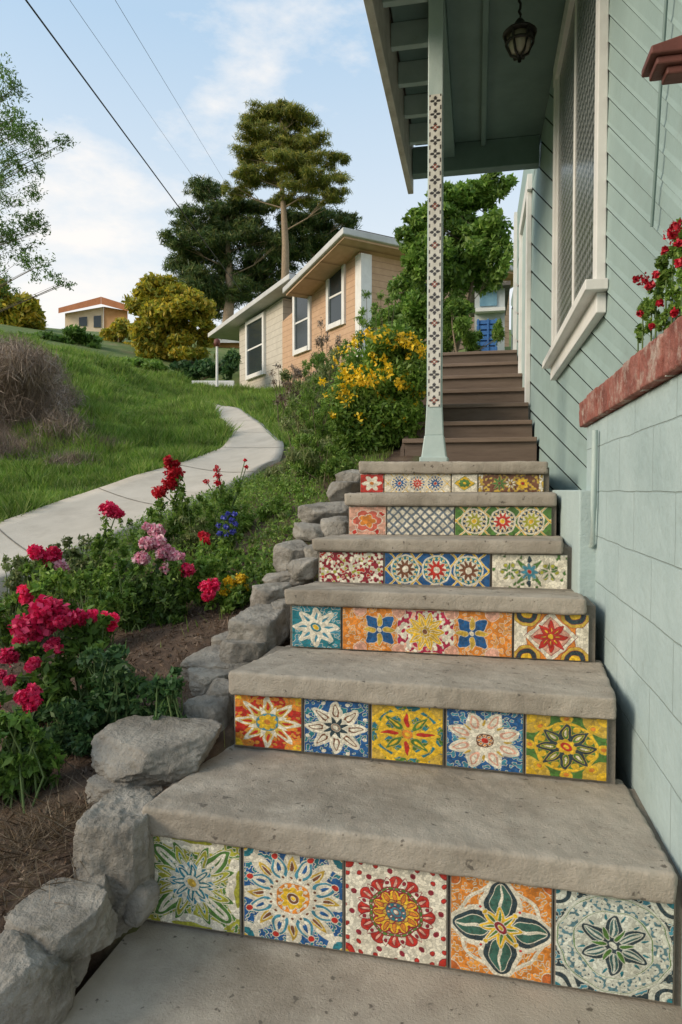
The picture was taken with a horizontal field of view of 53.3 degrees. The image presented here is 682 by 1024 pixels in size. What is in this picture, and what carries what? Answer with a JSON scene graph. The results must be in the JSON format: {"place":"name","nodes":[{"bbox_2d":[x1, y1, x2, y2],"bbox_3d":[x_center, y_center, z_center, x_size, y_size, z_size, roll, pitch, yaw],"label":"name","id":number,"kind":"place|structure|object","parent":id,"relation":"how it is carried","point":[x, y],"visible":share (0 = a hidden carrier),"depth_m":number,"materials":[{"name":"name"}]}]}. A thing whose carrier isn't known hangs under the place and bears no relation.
{"place":"outdoors","nodes":[
{"label":"outdoors","id":0,"kind":"place"},
{"bbox_2d":[70,1,193,177],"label":"power line","id":1,"kind":"object","parent":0,"point":[122,75],"visible":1,"depth_m":20.94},
{"bbox_2d":[25,0,240,290],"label":"power line","id":2,"kind":"object","parent":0,"point":[39,18],"visible":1,"depth_m":10.69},
{"bbox_2d":[0,404,283,599],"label":"footpath","id":3,"kind":"structure","parent":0,"point":[75,516],"depth_m":6.64,"materials":[{"name":"concrete"}]},
{"bbox_2d":[0,420,271,550],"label":"footpath joint lines","id":4,"kind":"object","parent":3,"relation":"on","point":[140,501],"visible":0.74,"depth_m":6.82,"materials":[{"name":"concrete"}]},
{"bbox_2d":[115,0,220,174],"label":"power line","id":5,"kind":"object","parent":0,"point":[161,76],"visible":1,"depth_m":21.06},
{"bbox_2d":[0,324,511,995],"bbox_3d":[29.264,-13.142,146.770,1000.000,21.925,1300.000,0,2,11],"label":"ground","id":6,"kind":"structure","parent":0,"point":[70,772],"depth_m":2.72,"materials":[{"name":"soil"}]},
{"bbox_2d":[1,553,29,617],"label":"leafy weed","id":7,"kind":"object","parent":6,"relation":"on","point":[14,579],"visible":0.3,"depth_m":3.44,"materials":[{"name":"green plant"}]},
{"bbox_2d":[0,549,45,605],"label":"leafy weed","id":8,"kind":"object","parent":6,"relation":"on","point":[9,566],"visible":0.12,"depth_m":3.86,"materials":[{"name":"green plant"}]},
{"bbox_2d":[0,278,48,329],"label":"garden bush","id":9,"kind":"object","parent":6,"relation":"on","point":[29,313],"visible":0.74,"depth_m":29.84,"materials":[{"name":"yellow plant"}]},
{"bbox_2d":[0,702,67,813],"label":"rose bush","id":10,"kind":"object","parent":6,"relation":"on","point":[19,769],"visible":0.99,"depth_m":1.93,"materials":[{"name":"green plant"}]},
{"bbox_2d":[0,930,75,1023],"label":"border stone","id":11,"kind":"object","parent":6,"relation":"on","point":[37,984],"visible":0.94,"depth_m":1.36,"materials":[{"name":"stone"}]},
{"bbox_2d":[0,52,79,311],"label":"roadside tree","id":12,"kind":"object","parent":6,"relation":"on","point":[8,236],"visible":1,"depth_m":8.06,"materials":[{"name":"green plant"}]},
{"bbox_2d":[0,544,84,648],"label":"geranium plant","id":13,"kind":"object","parent":6,"relation":"on","point":[53,567],"visible":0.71,"depth_m":3.06,"materials":[{"name":"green plant"}]},
{"bbox_2d":[0,425,101,468],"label":"dry brush","id":14,"kind":"object","parent":6,"relation":"on","point":[4,446],"visible":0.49,"depth_m":8.37,"materials":[{"name":"plant"}]},
{"bbox_2d":[0,759,104,938],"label":"dry straw","id":15,"kind":"object","parent":6,"relation":"on","point":[52,836],"visible":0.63,"depth_m":1.75,"materials":[{"name":"plant"}]},
{"bbox_2d":[15,324,103,348],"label":"garden bush","id":16,"kind":"object","parent":6,"relation":"on","point":[72,334],"visible":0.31,"depth_m":25.81,"materials":[{"name":"green plant"}]},
{"bbox_2d":[0,594,119,727],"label":"rose bush","id":17,"kind":"object","parent":6,"relation":"on","point":[43,618],"visible":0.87,"depth_m":2.30,"materials":[{"name":"red plant"}]},
{"bbox_2d":[4,877,117,961],"bbox_3d":[-0.624,0.931,1.539,0.211,0.128,0.224,1,2,26],"label":"border stone","id":18,"kind":"object","parent":6,"relation":"on","point":[85,926],"visible":0.83,"depth_m":1.49,"materials":[{"name":"stone"}]},
{"bbox_2d":[0,331,129,450],"bbox_3d":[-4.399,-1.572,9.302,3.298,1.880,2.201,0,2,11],"label":"dry brush","id":19,"kind":"object","parent":6,"relation":"on","point":[25,400],"visible":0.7,"depth_m":9.12,"materials":[{"name":"plant"}]},
{"bbox_2d":[45,537,90,595],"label":"leafy weed","id":20,"kind":"object","parent":6,"relation":"on","point":[76,553],"visible":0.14,"depth_m":3.76,"materials":[{"name":"green plant"}]},
{"bbox_2d":[71,955,90,988],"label":"border stone","id":21,"kind":"object","parent":6,"relation":"on","point":[80,967],"visible":0.23,"depth_m":1.49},
{"bbox_2d":[61,533,102,600],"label":"leafy weed","id":22,"kind":"object","parent":6,"relation":"on","point":[74,566],"visible":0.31,"depth_m":3.69,"materials":[{"name":"green plant"}]},
{"bbox_2d":[58,297,127,331],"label":"hillside house","id":23,"kind":"structure","parent":6,"relation":"on","point":[97,319],"depth_m":50.00,"materials":[{"name":"beige paint"}]},
{"bbox_2d":[79,317,86,325],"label":"window","id":24,"kind":"structure","parent":23,"relation":"in","point":[82,320],"depth_m":49.95,"materials":[{"name":"grey glass"}]},
{"bbox_2d":[94,315,100,326],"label":"window","id":25,"kind":"structure","parent":23,"relation":"in","point":[97,319],"depth_m":49.95,"materials":[{"name":"grey glass"}]},
{"bbox_2d":[67,568,125,657],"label":"leafy weed","id":26,"kind":"object","parent":6,"relation":"on","point":[110,604],"visible":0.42,"depth_m":2.86,"materials":[{"name":"green plant"}]},
{"bbox_2d":[78,874,115,907],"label":"border stone","id":27,"kind":"object","parent":6,"relation":"on","point":[101,880],"visible":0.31,"depth_m":1.61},
{"bbox_2d":[7,643,187,758],"bbox_3d":[-0.803,0.634,2.191,0.676,0.408,0.296,0,2,11],"label":"rose bush","id":28,"kind":"object","parent":6,"relation":"on","point":[79,727],"visible":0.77,"depth_m":2.18,"materials":[{"name":"green plant"}]},
{"bbox_2d":[86,569,122,615],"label":"leafy weed","id":29,"kind":"object","parent":6,"relation":"on","point":[102,595],"visible":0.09,"depth_m":3.18,"materials":[{"name":"green plant"}]},
{"bbox_2d":[83,500,131,597],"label":"geranium plant","id":30,"kind":"object","parent":6,"relation":"on","point":[111,509],"visible":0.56,"depth_m":3.65,"materials":[{"name":"green plant"}]},
{"bbox_2d":[72,786,154,939],"bbox_3d":[-0.574,0.899,1.721,0.210,0.337,0.200,0,2,-3],"label":"border stone","id":31,"kind":"object","parent":6,"relation":"on","point":[113,840],"visible":0.61,"depth_m":1.64,"materials":[{"name":"stone"}]},
{"bbox_2d":[99,317,133,344],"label":"garden bush","id":32,"kind":"object","parent":6,"relation":"on","point":[116,330],"visible":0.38,"depth_m":29.60,"materials":[{"name":"yellow plant"}]},
{"bbox_2d":[85,773,150,804],"bbox_3d":[-0.617,0.793,1.950,0.207,0.087,0.187,0,2,11],"label":"border stone","id":33,"kind":"object","parent":6,"relation":"on","point":[101,782],"visible":0.21,"depth_m":1.89,"materials":[{"name":"stone"}]},
{"bbox_2d":[117,517,152,559],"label":"leafy weed","id":34,"kind":"object","parent":6,"relation":"on","point":[129,523],"visible":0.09,"depth_m":4.40,"materials":[{"name":"green plant"}]},
{"bbox_2d":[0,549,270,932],"bbox_3d":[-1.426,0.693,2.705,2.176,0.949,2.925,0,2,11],"label":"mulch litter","id":35,"kind":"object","parent":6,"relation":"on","point":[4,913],"visible":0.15,"depth_m":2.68,"materials":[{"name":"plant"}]},
{"bbox_2d":[123,877,159,927],"bbox_3d":[-0.489,0.954,1.661,0.093,0.104,0.070,0,2,11],"label":"border stone","id":36,"kind":"object","parent":6,"relation":"on","point":[142,902],"visible":0.81,"depth_m":1.64,"materials":[{"name":"stone"}]},
{"bbox_2d":[113,356,180,372],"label":"garden bush","id":37,"kind":"object","parent":6,"relation":"on","point":[155,364],"visible":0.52,"depth_m":23.44,"materials":[{"name":"green plant"}]},
{"bbox_2d":[110,522,196,632],"bbox_3d":[-0.862,0.307,3.116,0.410,0.519,0.284,0,2,11],"label":"phlox plant","id":38,"kind":"object","parent":6,"relation":"on","point":[164,595],"visible":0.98,"depth_m":3.08,"materials":[{"name":"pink plant"}]},
{"bbox_2d":[149,785,162,796],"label":"border stone","id":39,"kind":"object","parent":6,"relation":"on","point":[155,790],"visible":0.09,"depth_m":1.90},
{"bbox_2d":[90,715,222,785],"bbox_3d":[-0.555,0.717,2.060,0.370,0.152,0.387,0,2,11],"label":"border stone","id":40,"kind":"object","parent":6,"relation":"on","point":[163,750],"visible":0.94,"depth_m":1.96,"materials":[{"name":"stone"}]},
{"bbox_2d":[0,328,316,522],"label":"bank grass","id":41,"kind":"structure","parent":6,"relation":"on","point":[178,405],"depth_m":10.30,"materials":[{"name":"plant"}]},
{"bbox_2d":[121,271,221,361],"bbox_3d":[-6.603,-7.646,26.936,3.818,3.816,3.313,0,2,11],"label":"broadleaf tree","id":42,"kind":"object","parent":6,"relation":"on","point":[162,307],"visible":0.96,"depth_m":26.19,"materials":[{"name":"yellow plant"}]},
{"bbox_2d":[139,455,208,559],"bbox_3d":[-1.027,-0.017,4.187,0.385,0.674,0.334,-1,2,-32],"label":"geranium plant","id":43,"kind":"object","parent":6,"relation":"on","point":[173,477],"visible":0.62,"depth_m":4.17,"materials":[{"name":"green plant"}]},
{"bbox_2d":[0,447,353,614],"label":"ground cover","id":44,"kind":"object","parent":6,"relation":"on","point":[251,490],"visible":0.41,"depth_m":4.56,"materials":[{"name":"green plant"}]},
{"bbox_2d":[0,446,393,746],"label":"ground cover","id":45,"kind":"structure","parent":6,"relation":"on","point":[354,453],"depth_m":4.88,"materials":[{"name":"plant"}]},
{"bbox_2d":[172,530,224,610],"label":"plant","id":46,"kind":"object","parent":6,"relation":"on","point":[202,587],"visible":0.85,"depth_m":3.26,"materials":[{"name":"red plant"}]},
{"bbox_2d":[169,348,241,380],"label":"garden bush","id":47,"kind":"object","parent":6,"relation":"on","point":[205,368],"visible":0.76,"depth_m":21.58,"materials":[{"name":"green plant"}]},
{"bbox_2d":[183,694,233,730],"bbox_3d":[-0.439,0.721,2.278,0.165,0.211,0.157,0,2,11],"label":"border stone","id":48,"kind":"object","parent":6,"relation":"on","point":[215,707],"visible":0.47,"depth_m":2.23,"materials":[{"name":"stone"}]},
{"bbox_2d":[187,667,231,695],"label":"border stone","id":49,"kind":"object","parent":6,"relation":"on","point":[201,679],"visible":0.52,"depth_m":2.43,"materials":[{"name":"stone"}]},
{"bbox_2d":[192,381,233,386],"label":"retaining wall","id":50,"kind":"structure","parent":6,"relation":"on","point":[225,382],"depth_m":20.50,"materials":[{"name":"white paint"}]},
{"bbox_2d":[179,644,250,680],"bbox_3d":[-0.419,0.596,2.623,0.367,0.133,0.316,0,2,11],"label":"border stone","id":51,"kind":"object","parent":6,"relation":"on","point":[208,657],"visible":0.27,"depth_m":2.55,"materials":[{"name":"stone"}]},
{"bbox_2d":[214,339,219,386],"bbox_3d":[-3.465,-4.177,19.018,0.180,1.350,0.180,0,2,11],"label":"garden post","id":52,"kind":"object","parent":6,"relation":"on","point":[217,343],"visible":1,"depth_m":18.96,"materials":[{"name":"white paint"}]},
{"bbox_2d":[205,678,233,708],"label":"border stone","id":53,"kind":"object","parent":6,"relation":"on","point":[218,686],"visible":0.34,"depth_m":2.31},
{"bbox_2d":[211,631,228,645],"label":"border stone","id":54,"kind":"object","parent":6,"relation":"on","point":[218,638],"visible":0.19,"depth_m":2.76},
{"bbox_2d":[199,458,248,540],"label":"salvia plant","id":55,"kind":"object","parent":6,"relation":"on","point":[223,500],"visible":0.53,"depth_m":4.40,"materials":[{"name":"green plant"}]},
{"bbox_2d":[211,339,238,347],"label":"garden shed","id":56,"kind":"structure","parent":6,"relation":"on","point":[229,343],"depth_m":32.00,"materials":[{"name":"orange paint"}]},
{"bbox_2d":[200,546,252,588],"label":"leafy weed","id":57,"kind":"object","parent":6,"relation":"on","point":[224,553],"visible":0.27,"depth_m":3.49,"materials":[{"name":"green plant"}]},
{"bbox_2d":[209,511,245,567],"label":"flowering plant","id":58,"kind":"object","parent":6,"relation":"on","point":[228,534],"visible":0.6,"depth_m":3.80,"materials":[{"name":"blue plant"}]},
{"bbox_2d":[156,174,301,322],"bbox_3d":[-6.217,-14.520,38.371,8.142,9.382,5.085,0,2,0],"label":"pine tree","id":59,"kind":"object","parent":6,"relation":"on","point":[225,228],"visible":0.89,"depth_m":37.60,"materials":[{"name":"green plant"}]},
{"bbox_2d":[165,511,292,557],"bbox_3d":[-0.669,0.198,4.156,0.946,0.419,0.291,0,2,-5],"label":"wild shrub","id":60,"kind":"object","parent":6,"relation":"on","point":[193,532],"visible":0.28,"depth_m":4.10,"materials":[{"name":"green plant"}]},
{"bbox_2d":[213,569,263,614],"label":"marigold plant","id":61,"kind":"object","parent":6,"relation":"on","point":[237,595],"visible":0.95,"depth_m":3.18,"materials":[{"name":"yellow plant"}]},
{"bbox_2d":[219,638,267,663],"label":"border stone","id":62,"kind":"object","parent":6,"relation":"on","point":[234,650],"visible":0.62,"depth_m":2.54,"materials":[{"name":"stone"}]},
{"bbox_2d":[213,493,290,534],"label":"wild shrub","id":63,"kind":"object","parent":6,"relation":"on","point":[245,518],"visible":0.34,"depth_m":4.44,"materials":[{"name":"green plant"}]},
{"bbox_2d":[233,543,275,580],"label":"leafy weed","id":64,"kind":"object","parent":6,"relation":"on","point":[256,551],"visible":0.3,"depth_m":3.58,"materials":[{"name":"green plant"}]},
{"bbox_2d":[226,604,289,651],"bbox_3d":[-0.334,0.493,2.747,0.232,0.211,0.288,0,2,11],"label":"border stone","id":65,"kind":"object","parent":6,"relation":"on","point":[263,623],"visible":0.69,"depth_m":2.65,"materials":[{"name":"stone"}]},
{"bbox_2d":[250,582,291,605],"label":"border stone","id":66,"kind":"object","parent":6,"relation":"on","point":[266,593],"visible":0.64,"depth_m":2.94,"materials":[{"name":"stone"}]},
{"bbox_2d":[271,598,289,639],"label":"border stone","id":67,"kind":"object","parent":6,"relation":"on","point":[279,604],"visible":0.31,"depth_m":2.81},
{"bbox_2d":[219,97,353,278],"bbox_3d":[-2.800,-15.049,34.824,7.440,12.563,4.692,0,2,11],"label":"pine tree","id":68,"kind":"object","parent":6,"relation":"on","point":[294,153],"visible":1,"depth_m":34.63,"materials":[{"name":"green plant"}]},
{"bbox_2d":[262,571,312,586],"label":"border stone","id":69,"kind":"object","parent":6,"relation":"on","point":[282,576],"visible":0.4,"depth_m":3.08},
{"bbox_2d":[273,539,307,571],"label":"border stone","id":70,"kind":"object","parent":69,"relation":"on","point":[285,553],"visible":0.52,"depth_m":3.27,"materials":[{"name":"stone"}]},
{"bbox_2d":[287,557,317,580],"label":"border stone","id":71,"kind":"object","parent":69,"relation":"on","point":[304,568],"visible":0.93,"depth_m":3.06,"materials":[{"name":"stone"}]},
{"bbox_2d":[262,416,334,487],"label":"wild shrub","id":72,"kind":"object","parent":6,"relation":"on","point":[298,455],"visible":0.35,"depth_m":5.23,"materials":[{"name":"green plant"}]},
{"bbox_2d":[269,317,341,421],"bbox_3d":[-0.539,-2.243,10.991,1.169,1.712,0.733,1,2,26],"label":"wild shrub","id":73,"kind":"object","parent":6,"relation":"on","point":[296,372],"visible":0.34,"depth_m":10.91,"materials":[{"name":"plant"}]},
{"bbox_2d":[286,407,325,458],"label":"wild shrub","id":74,"kind":"object","parent":6,"relation":"on","point":[297,431],"visible":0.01,"depth_m":7.01,"materials":[{"name":"green plant"}]},
{"bbox_2d":[292,522,324,542],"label":"border stone","id":75,"kind":"object","parent":6,"relation":"on","point":[305,531],"visible":0.58,"depth_m":3.47,"materials":[{"name":"stone"}]},
{"bbox_2d":[282,372,339,462],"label":"wild shrub","id":76,"kind":"object","parent":6,"relation":"on","point":[319,432],"visible":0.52,"depth_m":5.99,"materials":[{"name":"green plant"}]},
{"bbox_2d":[304,544,317,557],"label":"border stone","id":77,"kind":"object","parent":6,"relation":"on","point":[309,551],"visible":0.2,"depth_m":3.15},
{"bbox_2d":[279,343,342,449],"bbox_3d":[-0.311,-1.190,7.404,0.755,1.204,0.575,0,2,11],"label":"wild shrub","id":78,"kind":"object","parent":6,"relation":"on","point":[324,369],"visible":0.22,"depth_m":7.37,"materials":[{"name":"green plant"}]},
{"bbox_2d":[272,196,362,265],"bbox_3d":[-1.525,-14.436,39.713,5.642,7.662,4.503,-1,2,-19],"label":"pine tree","id":79,"kind":"object","parent":6,"relation":"on","point":[314,235],"visible":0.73,"depth_m":38.58,"materials":[{"name":"green plant"}]},
{"bbox_2d":[280,432,361,501],"bbox_3d":[-0.200,-0.228,5.062,0.626,0.759,0.509,-1,2,-35],"label":"wild shrub","id":80,"kind":"object","parent":6,"relation":"on","point":[330,467],"visible":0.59,"depth_m":5.08,"materials":[{"name":"green plant"}]},
{"bbox_2d":[297,501,347,523],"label":"border stone","id":81,"kind":"object","parent":6,"relation":"on","point":[314,512],"visible":0.59,"depth_m":3.70,"materials":[{"name":"stone"}]},
{"bbox_2d":[301,338,362,406],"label":"wild shrub","id":82,"kind":"object","parent":6,"relation":"on","point":[317,359],"visible":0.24,"depth_m":10.12,"materials":[{"name":"green plant"}]},
{"bbox_2d":[320,516,347,536],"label":"border stone","id":83,"kind":"object","parent":6,"relation":"on","point":[335,526],"visible":0.67,"depth_m":3.45,"materials":[{"name":"stone"}]},
{"bbox_2d":[326,481,359,501],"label":"border stone","id":84,"kind":"object","parent":6,"relation":"on","point":[337,490],"visible":0.61,"depth_m":4.02,"materials":[{"name":"stone"}]},
{"bbox_2d":[335,469,359,480],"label":"border stone","id":85,"kind":"object","parent":6,"relation":"on","point":[351,475],"visible":0.5,"depth_m":4.22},
{"bbox_2d":[208,227,512,388],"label":"tan house","id":86,"kind":"structure","parent":6,"relation":"on","point":[329,281],"depth_m":18.64,"materials":[{"name":"wood"}]},
{"bbox_2d":[245,312,265,380],"bbox_3d":[-2.861,-5.472,22.600,0.120,1.982,1.562,-1,2,-30],"label":"window","id":87,"kind":"structure","parent":86,"relation":"in","point":[255,328],"depth_m":22.56,"materials":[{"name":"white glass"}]},
{"bbox_2d":[292,296,311,355],"bbox_3d":[-1.131,-5.506,19.586,0.120,1.841,1.112,-1,2,-30],"label":"window","id":88,"kind":"structure","parent":86,"relation":"in","point":[301,307],"depth_m":19.61,"materials":[{"name":"white glass"}]},
{"bbox_2d":[326,264,345,330],"bbox_3d":[-0.143,-5.693,17.858,0.120,1.689,0.969,-1,2,-30],"label":"window","id":89,"kind":"structure","parent":86,"relation":"in","point":[336,285],"depth_m":17.84,"materials":[{"name":"white glass"}]},
{"bbox_2d":[306,320,426,457],"bbox_3d":[0.324,-1.114,6.500,1.163,1.481,1.042,1,2,29],"label":"flowering shrub","id":90,"kind":"object","parent":6,"relation":"on","point":[381,385],"visible":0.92,"depth_m":6.32,"materials":[{"name":"green plant"}]},
{"bbox_2d":[62,920,681,1023],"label":"concrete pad","id":91,"kind":"object","parent":6,"relation":"on","point":[149,972],"visible":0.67,"depth_m":1.51,"materials":[{"name":"concrete"}]},
{"bbox_2d":[353,289,404,356],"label":"wild shrub","id":92,"kind":"object","parent":6,"relation":"on","point":[363,321],"visible":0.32,"depth_m":10.07,"materials":[{"name":"green plant"}]},
{"bbox_2d":[142,461,681,1005],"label":"concrete staircase","id":93,"kind":"structure","parent":6,"relation":"on","point":[414,763],"depth_m":1.93,"materials":[{"name":"concrete"}]},
{"bbox_2d":[373,172,519,351],"bbox_3d":[1.641,-3.901,11.599,2.910,3.562,2.079,1,2,39],"label":"broadleaf tree","id":94,"kind":"object","parent":6,"relation":"on","point":[475,248],"visible":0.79,"depth_m":11.10,"materials":[{"name":"green plant"}]},
{"bbox_2d":[400,350,536,461],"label":"wooden staircase","id":95,"kind":"structure","parent":6,"relation":"on","point":[485,412],"depth_m":6.81,"materials":[{"name":"brown paint"}]},
{"bbox_2d":[443,297,505,352],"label":"garden bush","id":96,"kind":"object","parent":6,"relation":"on","point":[454,327],"visible":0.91,"depth_m":9.84,"materials":[{"name":"green plant"}]},
{"bbox_2d":[477,318,496,350],"bbox_3d":[2.432,-2.905,11.342,0.337,0.529,0.430,0,2,11],"label":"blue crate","id":97,"kind":"object","parent":6,"relation":"on","point":[485,326],"visible":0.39,"depth_m":11.15,"materials":[{"name":"paint"}]},
{"bbox_2d":[470,281,510,349],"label":"white outbuilding","id":98,"kind":"structure","parent":6,"relation":"on","point":[491,306],"depth_m":13.53,"materials":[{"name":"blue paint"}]},
{"bbox_2d":[480,292,496,306],"bbox_3d":[2.934,-4.240,13.543,0.336,0.272,0.025,0,2,11],"label":"window","id":99,"kind":"structure","parent":98,"relation":"in","point":[490,300],"depth_m":13.53,"materials":[{"name":"blue glass"}]},
{"bbox_2d":[363,0,681,604],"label":"green house","id":100,"kind":"structure","parent":6,"relation":"on","point":[562,115],"depth_m":3.89,"materials":[{"name":"paint"}]},
{"bbox_2d":[502,0,536,62],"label":"hanging lantern","id":101,"kind":"object","parent":100,"relation":"hanging from","point":[519,35],"visible":1,"depth_m":3.96,"materials":[{"name":"black metal"}]},
{"bbox_2d":[518,174,531,419],"bbox_3d":[1.989,-2.140,7.390,0.047,2.400,1.400,0,2,11],"label":"door","id":102,"kind":"structure","parent":100,"relation":"in","point":[525,226],"depth_m":6.84,"materials":[{"name":"white paint"}]},
{"bbox_2d":[542,0,608,379],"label":"window","id":103,"kind":"structure","parent":100,"relation":"in","point":[580,70],"depth_m":3.45,"materials":[{"name":"paint"}]},
{"bbox_2d":[588,430,597,547],"bbox_3d":[0.971,-0.059,2.757,0.040,0.505,0.482,0,2,5],"label":"drain pipe","id":104,"kind":"object","parent":100,"relation":"attached to","point":[594,457],"visible":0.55,"depth_m":2.53,"materials":[{"name":"metal"}]},
{"bbox_2d":[650,0,667,226],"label":"wall cable","id":105,"kind":"object","parent":100,"relation":"attached to","point":[658,122],"depth_m":1.93,"materials":[{"name":"green paint"}]},
{"bbox_2d":[641,35,681,84],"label":"wall shelf","id":106,"kind":"object","parent":100,"relation":"attached to","point":[663,63],"depth_m":1.62,"materials":[{"name":"red paint"}]},
{"bbox_2d":[579,316,681,1008],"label":"planter wall","id":107,"kind":"structure","parent":6,"relation":"on","point":[630,410],"depth_m":1.82,"materials":[{"name":"paint"}]},
{"bbox_2d":[632,217,681,351],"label":"planter geranium","id":108,"kind":"object","parent":107,"relation":"on","point":[663,276],"visible":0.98,"depth_m":1.71,"materials":[{"name":"green plant"}]},
{"bbox_2d":[0,0,522,329],"label":"sky","id":109,"kind":"structure","parent":0,"point":[104,207],"materials":[{"name":"blue"}]}
]}

